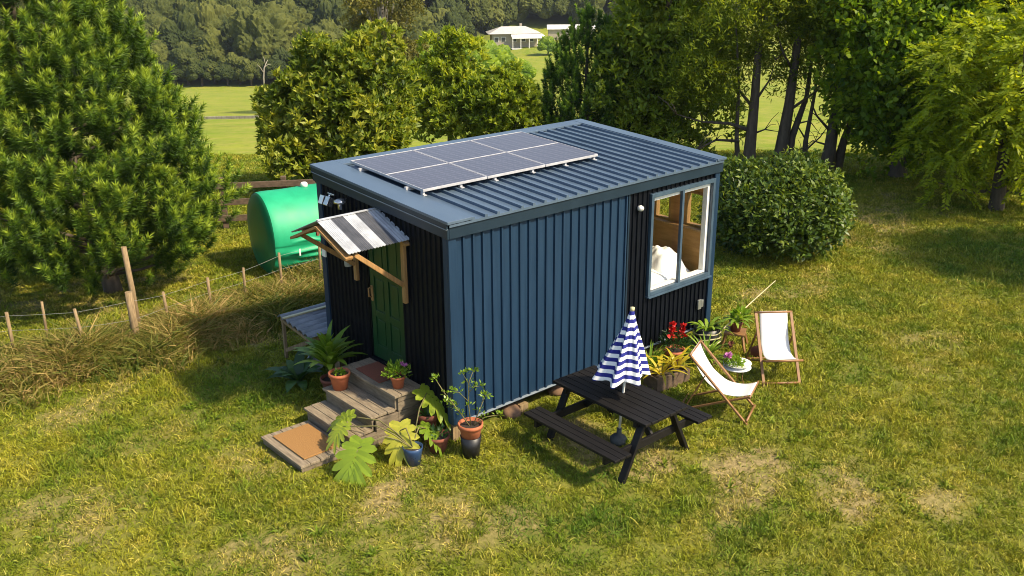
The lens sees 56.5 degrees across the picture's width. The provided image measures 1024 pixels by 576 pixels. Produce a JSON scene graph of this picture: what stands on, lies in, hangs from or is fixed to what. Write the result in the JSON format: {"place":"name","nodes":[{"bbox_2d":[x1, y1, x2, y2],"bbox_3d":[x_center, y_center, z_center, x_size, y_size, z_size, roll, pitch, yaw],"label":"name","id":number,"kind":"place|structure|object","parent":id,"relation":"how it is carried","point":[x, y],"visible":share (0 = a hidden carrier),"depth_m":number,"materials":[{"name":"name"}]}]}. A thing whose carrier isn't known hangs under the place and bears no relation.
{"place":"outdoors","nodes":[
{"label":"outdoors","id":0,"kind":"place"},
{"bbox_2d":[0,0,1023,575],"bbox_3d":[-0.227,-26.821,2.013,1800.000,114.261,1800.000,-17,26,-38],"label":"ground","id":1,"kind":"structure","parent":0,"point":[224,98],"depth_m":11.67,"materials":[{"name":"green plant"}]},
{"bbox_2d":[0,0,252,296],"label":"pine tree","id":2,"kind":"object","parent":1,"relation":"on","point":[130,178],"visible":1,"depth_m":15.98,"materials":[{"name":"green plant"}]},
{"bbox_2d":[121,246,140,325],"bbox_3d":[-6.170,0.176,15.516,0.146,1.773,0.100,1,20,5],"label":"leaning pole","id":3,"kind":"object","parent":1,"relation":"on","point":[131,286],"visible":0.69,"depth_m":15.36,"materials":[{"name":"brown wood"}]},
{"bbox_2d":[148,45,168,72],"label":"edge tree","id":4,"kind":"object","parent":1,"relation":"on","point":[163,57],"visible":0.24,"depth_m":229.71,"materials":[{"name":"green plant"}]},
{"bbox_2d":[2,232,321,347],"bbox_3d":[-6.419,0.446,15.666,7.647,1.255,1.269,-14,24,-33],"label":"wire fence","id":5,"kind":"object","parent":1,"relation":"on","point":[131,310],"visible":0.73,"depth_m":15.24,"materials":[{"name":"wood"}]},
{"bbox_2d":[0,252,324,426],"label":"long grass","id":6,"kind":"structure","parent":1,"relation":"on","point":[178,335],"depth_m":15.04,"materials":[{"name":"beige plant"}]},
{"bbox_2d":[68,116,258,120],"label":"paddock fence","id":7,"kind":"object","parent":1,"relation":"on","point":[230,117],"visible":0.06,"depth_m":58.62,"materials":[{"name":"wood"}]},
{"bbox_2d":[158,59,187,85],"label":"edge tree","id":8,"kind":"object","parent":1,"relation":"on","point":[179,73],"visible":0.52,"depth_m":227.62,"materials":[{"name":"green plant"}]},
{"bbox_2d":[168,41,198,84],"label":"edge tree","id":9,"kind":"object","parent":1,"relation":"on","point":[182,53],"visible":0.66,"depth_m":228.18,"materials":[{"name":"green plant"}]},
{"bbox_2d":[186,57,216,85],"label":"edge tree","id":10,"kind":"object","parent":1,"relation":"on","point":[196,68],"visible":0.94,"depth_m":226.41,"materials":[{"name":"green plant"}]},
{"bbox_2d":[202,50,225,83],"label":"edge tree","id":11,"kind":"object","parent":1,"relation":"on","point":[215,57],"visible":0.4,"depth_m":229.37,"materials":[{"name":"green plant"}]},
{"bbox_2d":[212,64,238,85],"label":"edge tree","id":12,"kind":"object","parent":1,"relation":"on","point":[224,71],"visible":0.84,"depth_m":227.12,"materials":[{"name":"green plant"}]},
{"bbox_2d":[152,176,315,228],"bbox_3d":[-5.924,-1.893,21.946,4.734,1.367,0.162,-4,20,-9],"label":"rail fence","id":13,"kind":"object","parent":1,"relation":"on","point":[282,182],"visible":0.14,"depth_m":21.80,"materials":[{"name":"wood"}]},
{"bbox_2d":[220,52,250,84],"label":"edge tree","id":14,"kind":"object","parent":1,"relation":"on","point":[234,59],"visible":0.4,"depth_m":228.21,"materials":[{"name":"green plant"}]},
{"bbox_2d":[235,58,262,85],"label":"edge tree","id":15,"kind":"object","parent":1,"relation":"on","point":[247,70],"visible":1,"depth_m":225.96,"materials":[{"name":"green plant"}]},
{"bbox_2d":[252,54,270,83],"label":"edge tree","id":16,"kind":"object","parent":1,"relation":"on","point":[261,60],"visible":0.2,"depth_m":229.28,"materials":[{"name":"green plant"}]},
{"bbox_2d":[259,57,269,84],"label":"bare tree","id":17,"kind":"object","parent":1,"relation":"on","point":[263,70],"visible":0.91,"depth_m":222.17,"materials":[{"name":"grey plant"}]},
{"bbox_2d":[262,55,283,79],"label":"edge tree","id":18,"kind":"object","parent":1,"relation":"on","point":[273,66],"visible":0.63,"depth_m":226.41,"materials":[{"name":"green plant"}]},
{"bbox_2d":[270,47,295,71],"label":"edge tree","id":19,"kind":"object","parent":1,"relation":"on","point":[282,53],"visible":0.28,"depth_m":228.45,"materials":[{"name":"green plant"}]},
{"bbox_2d":[247,182,321,273],"bbox_3d":[-3.545,-1.405,19.638,3.444,1.763,1.721,-12,23,-30],"label":"water tank","id":20,"kind":"object","parent":1,"relation":"on","point":[275,217],"visible":0.24,"depth_m":18.52,"materials":[{"name":"green plastic"}]},
{"bbox_2d":[262,351,322,392],"bbox_3d":[-3.171,1.229,14.025,0.765,0.345,0.892,-17,26,-38],"label":"shade plant","id":21,"kind":"object","parent":1,"relation":"on","point":[293,372],"visible":0.96,"depth_m":14.07,"materials":[{"name":"green plant"}]},
{"bbox_2d":[277,302,326,357],"bbox_3d":[-2.812,0.741,15.069,1.420,0.802,1.012,-17,26,-38],"label":"lean to","id":22,"kind":"object","parent":1,"relation":"on","point":[310,321],"visible":0.4,"depth_m":14.77,"materials":[{"name":"grey metal"}]},
{"bbox_2d":[307,356,323,368],"bbox_3d":[-3.034,1.123,14.593,0.120,0.297,0.300,-24,6,32],"label":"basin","id":23,"kind":"object","parent":1,"relation":"on","point":[321,365],"visible":0.24,"depth_m":14.63,"materials":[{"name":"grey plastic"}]},
{"bbox_2d":[293,321,367,392],"bbox_3d":[-2.572,1.005,13.626,1.001,1.113,1.129,-17,26,-38],"label":"potted plant","id":24,"kind":"object","parent":1,"relation":"on","point":[327,351],"visible":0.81,"depth_m":13.58,"materials":[{"name":"green plant"}]},
{"bbox_2d":[249,17,422,187],"bbox_3d":[-4.550,-4.623,24.950,4.939,4.789,4.243,-17,26,-38],"label":"round tree","id":25,"kind":"object","parent":1,"relation":"on","point":[330,100],"visible":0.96,"depth_m":24.05,"materials":[{"name":"green plant"}]},
{"bbox_2d":[261,358,420,472],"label":"porch steps","id":26,"kind":"structure","parent":1,"relation":"on","point":[363,395],"depth_m":12.57,"materials":[{"name":"wood"}]},
{"bbox_2d":[273,423,336,459],"bbox_3d":[-2.667,1.981,12.335,0.530,0.018,0.800,-17,26,-39],"label":"doormat","id":27,"kind":"object","parent":26,"relation":"on","point":[306,441],"visible":0.95,"depth_m":12.32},
{"bbox_2d":[328,366,349,390],"bbox_3d":[-2.351,1.223,12.987,0.304,0.308,0.304,-17,26,-38],"label":"flower pot","id":28,"kind":"object","parent":26,"relation":"on","point":[339,377],"visible":1,"depth_m":12.93,"materials":[{"name":"ceramic"}]},
{"bbox_2d":[356,361,391,382],"bbox_3d":[-1.826,1.149,13.028,0.360,0.014,0.600,-16,25,-37],"label":"doormat","id":29,"kind":"object","parent":26,"relation":"on","point":[373,370],"visible":0.74,"depth_m":13.03,"materials":[{"name":"brown fabric"}]},
{"bbox_2d":[380,359,412,388],"bbox_3d":[-1.520,1.114,12.551,0.420,0.396,0.432,14,24,34],"label":"flower pot","id":30,"kind":"object","parent":26,"relation":"on","point":[397,377],"visible":1,"depth_m":12.48,"materials":[{"name":"ceramic"}]},
{"bbox_2d":[339,0,431,84],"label":"eucalypt tree","id":31,"kind":"object","parent":1,"relation":"on","point":[394,14],"visible":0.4,"depth_m":72.25,"materials":[{"name":"green plant"}]},
{"bbox_2d":[326,383,450,486],"bbox_3d":[-1.437,1.934,12.051,1.796,0.881,1.297,-6,21,-16],"label":"monstera plant","id":32,"kind":"object","parent":1,"relation":"on","point":[408,450],"visible":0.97,"depth_m":11.93,"materials":[{"name":"green plant"}]},
{"bbox_2d":[0,0,783,77],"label":"hill forest","id":33,"kind":"object","parent":1,"relation":"on","point":[250,30],"visible":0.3,"depth_m":243.43,"materials":[{"name":"green plant"}]},
{"bbox_2d":[416,402,437,441],"bbox_3d":[-1.103,1.774,12.465,0.330,0.481,0.320,-7,21,-17],"label":"terracotta pot","id":34,"kind":"object","parent":1,"relation":"on","point":[425,415],"visible":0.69,"depth_m":12.39,"materials":[{"name":"ceramic"}]},
{"bbox_2d":[426,422,451,454],"bbox_3d":[-0.960,1.917,12.234,0.324,0.390,0.358,-17,26,-38],"label":"terracotta pot","id":35,"kind":"object","parent":1,"relation":"on","point":[441,441],"visible":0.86,"depth_m":12.17,"materials":[{"name":"ceramic"}]},
{"bbox_2d":[399,24,491,143],"bbox_3d":[-2.292,-6.413,31.683,3.521,4.669,4.109,-17,26,-38],"label":"lime tree","id":36,"kind":"object","parent":1,"relation":"on","point":[442,99],"visible":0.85,"depth_m":30.97,"materials":[{"name":"green plant"}]},
{"bbox_2d":[460,434,480,458],"bbox_3d":[-0.523,2.002,12.117,0.270,0.290,0.268,-17,26,-38],"label":"black pot","id":37,"kind":"object","parent":1,"relation":"on","point":[470,448],"visible":0.82,"depth_m":12.02,"materials":[{"name":"ceramic"}]},
{"bbox_2d":[429,367,503,439],"bbox_3d":[-0.562,1.462,11.925,0.928,1.028,0.339,-3,20,-8],"label":"potted shrub","id":38,"kind":"object","parent":37,"relation":"in","point":[469,428],"visible":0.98,"depth_m":11.94,"materials":[{"name":"green plant"}]},
{"bbox_2d":[463,47,500,85],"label":"paddock tree","id":39,"kind":"object","parent":1,"relation":"on","point":[492,60],"visible":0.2,"depth_m":179.20,"materials":[{"name":"green plant"}]},
{"bbox_2d":[485,40,510,76],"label":"paddock tree","id":40,"kind":"object","parent":1,"relation":"on","point":[501,54],"visible":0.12,"depth_m":197.31,"materials":[{"name":"green plant"}]},
{"bbox_2d":[461,57,545,135],"bbox_3d":[-0.355,-5.631,30.772,2.805,3.524,3.059,-5,20,-14],"label":"lime tree","id":41,"kind":"object","parent":1,"relation":"on","point":[508,99],"visible":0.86,"depth_m":30.06,"materials":[{"name":"green plant"}]},
{"bbox_2d":[498,44,516,58],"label":"paddock tree","id":42,"kind":"object","parent":1,"relation":"on","point":[506,48],"visible":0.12,"depth_m":208.57,"materials":[{"name":"green plant"}]},
{"bbox_2d":[290,119,726,441],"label":"tiny house","id":43,"kind":"structure","parent":1,"relation":"on","point":[517,288],"depth_m":12.99,"materials":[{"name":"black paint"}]},
{"bbox_2d":[368,242,405,368],"bbox_3d":[-1.710,0.130,12.883,0.110,1.957,0.782,-17,26,-38],"label":"door","id":44,"kind":"structure","parent":43,"relation":"in","point":[386,295],"depth_m":12.94,"materials":[{"name":"green paint"}]},
{"bbox_2d":[350,150,486,191],"bbox_3d":[-1.311,-1.641,13.195,1.075,0.035,1.720,-17,29,-38],"label":"solar panel","id":45,"kind":"object","parent":43,"relation":"on","point":[418,171],"visible":1,"depth_m":13.11,"materials":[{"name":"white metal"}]},
{"bbox_2d":[414,140,544,178],"bbox_3d":[-0.496,-1.889,13.871,1.075,0.035,1.720,-17,29,-38],"label":"solar panel","id":46,"kind":"object","parent":43,"relation":"on","point":[487,161],"visible":0.99,"depth_m":13.80,"materials":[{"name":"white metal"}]},
{"bbox_2d":[470,132,597,166],"bbox_3d":[0.318,-2.137,14.547,1.075,0.035,1.720,-17,29,-38],"label":"solar panel","id":47,"kind":"object","parent":43,"relation":"on","point":[546,152],"visible":0.99,"depth_m":14.48,"materials":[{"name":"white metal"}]},
{"bbox_2d":[655,197,670,219],"bbox_3d":[2.507,-1.425,15.647,0.085,0.560,0.320,-17,26,-38],"label":"window","id":48,"kind":"structure","parent":43,"relation":"in","point":[657,202],"depth_m":15.75,"materials":[{"name":"beige wood"}]},
{"bbox_2d":[651,245,689,284],"bbox_3d":[1.856,-0.114,15.485,1.480,1.219,1.700,-17,26,-38],"label":"bed","id":49,"kind":"object","parent":43,"relation":"on","point":[664,261],"visible":0.2,"depth_m":15.03,"materials":[{"name":"white fabric"}]},
{"bbox_2d":[645,178,715,298],"bbox_3d":[2.559,-0.780,14.539,1.520,1.605,0.175,-17,26,-38],"label":"window","id":50,"kind":"structure","parent":43,"relation":"in","point":[705,242],"depth_m":14.64,"materials":[{"name":"white paint"}]},
{"bbox_2d":[685,191,702,227],"bbox_3d":[2.964,-1.252,15.160,0.085,0.560,0.420,-17,26,-38],"label":"window","id":51,"kind":"structure","parent":43,"relation":"in","point":[689,194],"depth_m":15.26,"materials":[{"name":"beige wood"}]},
{"bbox_2d":[500,403,520,419],"bbox_3d":[-0.017,1.699,13.096,0.300,0.200,0.297,-3,45,-43],"label":"stone","id":52,"kind":"object","parent":1,"relation":"on","point":[512,410],"visible":0.85,"depth_m":13.00,"materials":[{"name":"brown stone"}]},
{"bbox_2d":[486,23,544,49],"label":"farmhouse","id":53,"kind":"object","parent":1,"relation":"on","point":[515,37],"visible":0.87,"depth_m":274.22,"materials":[{"name":"white paint"}]},
{"bbox_2d":[507,58,536,78],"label":"paddock tree","id":54,"kind":"object","parent":1,"relation":"on","point":[529,69],"visible":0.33,"depth_m":184.70,"materials":[{"name":"green plant"}]},
{"bbox_2d":[537,36,556,54],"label":"paddock tree","id":55,"kind":"object","parent":1,"relation":"on","point":[546,43],"visible":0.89,"depth_m":253.06,"materials":[{"name":"green plant"}]},
{"bbox_2d":[547,386,562,395],"bbox_3d":[0.644,1.478,13.848,0.280,0.140,0.280,-17,26,-38],"label":"stone","id":56,"kind":"object","parent":1,"relation":"on","point":[556,390],"visible":0.68,"depth_m":13.75,"materials":[{"name":"brown stone"}]},
{"bbox_2d":[547,24,594,39],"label":"long shed","id":57,"kind":"structure","parent":1,"relation":"on","point":[553,30],"depth_m":288.92,"materials":[{"name":"white paint"}]},
{"bbox_2d":[533,0,638,131],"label":"young pine","id":58,"kind":"object","parent":1,"relation":"on","point":[571,101],"visible":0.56,"depth_m":30.01,"materials":[{"name":"green plant"}]},
{"bbox_2d":[524,365,711,483],"bbox_3d":[1.358,1.704,12.275,1.776,0.778,1.647,-16,25,-37],"label":"picnic table","id":59,"kind":"object","parent":1,"relation":"on","point":[642,408],"visible":0.92,"depth_m":11.96,"materials":[{"name":"black wood"}]},
{"bbox_2d":[592,306,650,446],"bbox_3d":[1.383,1.120,12.101,0.728,1.895,0.773,-13,26,-40],"label":"parasol","id":60,"kind":"object","parent":1,"relation":"on","point":[624,360],"visible":1,"depth_m":11.83,"materials":[{"name":"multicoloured fabric"}]},
{"bbox_2d":[645,341,669,371],"bbox_3d":[2.146,1.050,14.381,0.877,0.421,0.955,9,22,24],"label":"spider plant","id":61,"kind":"object","parent":1,"relation":"on","point":[649,361],"visible":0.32,"depth_m":14.48,"materials":[{"name":"green plant"}]},
{"bbox_2d":[581,0,748,153],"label":"bushy tree","id":62,"kind":"object","parent":1,"relation":"on","point":[640,30],"visible":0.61,"depth_m":29.29,"materials":[{"name":"green plant"}]},
{"bbox_2d":[643,345,696,391],"bbox_3d":[2.341,1.215,13.954,1.001,0.461,1.054,1,20,3],"label":"planter box","id":63,"kind":"object","parent":1,"relation":"on","point":[667,375],"visible":0.83,"depth_m":13.94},
{"bbox_2d":[658,321,693,363],"bbox_3d":[2.499,0.826,14.569,0.566,0.734,0.516,-9,21,-22],"label":"red flower pot","id":64,"kind":"object","parent":1,"relation":"on","point":[680,336],"visible":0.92,"depth_m":14.47,"materials":[{"name":"ceramic"}]},
{"bbox_2d":[685,332,727,365],"bbox_3d":[2.918,0.958,14.658,0.876,0.357,0.841,5,21,16],"label":"spider plant","id":65,"kind":"object","parent":1,"relation":"on","point":[712,349],"visible":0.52,"depth_m":14.77,"materials":[{"name":"green plant"}]},
{"bbox_2d":[688,316,733,348],"bbox_3d":[3.178,0.723,15.290,0.772,0.501,0.652,4,20,12],"label":"potted plant","id":66,"kind":"object","parent":1,"relation":"on","point":[706,327],"visible":0.85,"depth_m":15.17,"materials":[{"name":"green plant"}]},
{"bbox_2d":[683,339,758,424],"bbox_3d":[2.861,1.289,13.177,1.000,0.908,0.614,9,22,24],"label":"deck chair","id":67,"kind":"object","parent":1,"relation":"on","point":[716,380],"visible":0.95,"depth_m":13.15,"materials":[{"name":"white fabric"}]},
{"bbox_2d":[652,0,812,166],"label":"tall tree","id":68,"kind":"object","parent":1,"relation":"on","point":[745,14],"visible":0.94,"depth_m":27.57,"materials":[{"name":"green plant"}]},
{"bbox_2d":[719,326,747,352],"bbox_3d":[3.583,0.827,15.327,0.424,0.305,0.424,7,21,19],"label":"wooden stool","id":69,"kind":"object","parent":1,"relation":"on","point":[742,334],"visible":0.81,"depth_m":15.20,"materials":[{"name":"brown wood"}]},
{"bbox_2d":[719,304,752,331],"bbox_3d":[3.583,0.494,15.198,0.544,0.404,0.624,4,20,12],"label":"succulent pot","id":70,"kind":"object","parent":69,"relation":"on","point":[736,323],"visible":0.99,"depth_m":15.20,"materials":[{"name":"ceramic"}]},
{"bbox_2d":[723,280,775,328],"bbox_3d":[3.960,0.257,15.809,0.022,0.167,2.228,13,24,33],"label":"bamboo stick","id":71,"kind":"object","parent":70,"relation":"in","point":[751,302],"visible":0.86,"depth_m":15.88,"materials":[{"name":"wood"}]},
{"bbox_2d":[723,364,750,383],"bbox_3d":[3.280,1.284,13.930,0.410,0.313,0.410,-17,26,-38],"label":"wire table","id":72,"kind":"object","parent":1,"relation":"on","point":[737,371],"visible":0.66,"depth_m":13.77,"materials":[{"name":"white metal"}]},
{"bbox_2d":[721,341,751,368],"bbox_3d":[3.268,0.970,13.807,0.438,0.360,0.410,-17,26,-38],"label":"flower dish","id":73,"kind":"object","parent":72,"relation":"on","point":[733,361],"visible":1,"depth_m":13.78,"materials":[{"name":"white ceramic"}]},
{"bbox_2d":[750,345,761,356],"bbox_3d":[3.821,0.996,14.905,0.170,0.231,0.231,-7,17,17],"label":"clay pot","id":74,"kind":"object","parent":1,"relation":"on","point":[754,352],"visible":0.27,"depth_m":14.84,"materials":[{"name":"ceramic"}]},
{"bbox_2d":[745,311,803,386],"bbox_3d":[3.914,0.844,14.212,0.604,0.938,1.000,-1,20,-3],"label":"deck chair","id":75,"kind":"object","parent":1,"relation":"on","point":[774,342],"visible":0.92,"depth_m":14.18,"materials":[{"name":"white fabric"}]},
{"bbox_2d":[693,145,857,261],"bbox_3d":[5.518,-1.728,19.835,3.340,2.455,3.450,-17,26,-38],"label":"glossy bush","id":76,"kind":"object","parent":1,"relation":"on","point":[790,206],"visible":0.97,"depth_m":18.91,"materials":[{"name":"green plant"}]},
{"bbox_2d":[721,0,857,161],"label":"tall tree","id":77,"kind":"object","parent":1,"relation":"on","point":[787,134],"visible":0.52,"depth_m":27.71,"materials":[{"name":"green plant"}]},
{"bbox_2d":[771,0,841,155],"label":"tall tree","id":78,"kind":"object","parent":1,"relation":"on","point":[806,135],"visible":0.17,"depth_m":27.77,"materials":[{"name":"green plant"}]},
{"bbox_2d":[788,0,921,169],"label":"tall tree","id":79,"kind":"object","parent":1,"relation":"on","point":[831,153],"visible":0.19,"depth_m":27.72,"materials":[{"name":"green plant"}]},
{"bbox_2d":[801,0,1014,182],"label":"maple tree","id":80,"kind":"object","parent":1,"relation":"on","point":[864,71],"visible":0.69,"depth_m":25.12,"materials":[{"name":"green plant"}]},
{"bbox_2d":[887,0,1023,211],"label":"yellow tree","id":81,"kind":"object","parent":1,"relation":"on","point":[991,77],"visible":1,"depth_m":22.05,"materials":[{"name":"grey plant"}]},
{"bbox_2d":[937,0,1023,153],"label":"broad dark tree","id":82,"kind":"object","parent":1,"relation":"on","point":[1000,2],"visible":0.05,"depth_m":24.43,"materials":[{"name":"green plant"}]}
]}

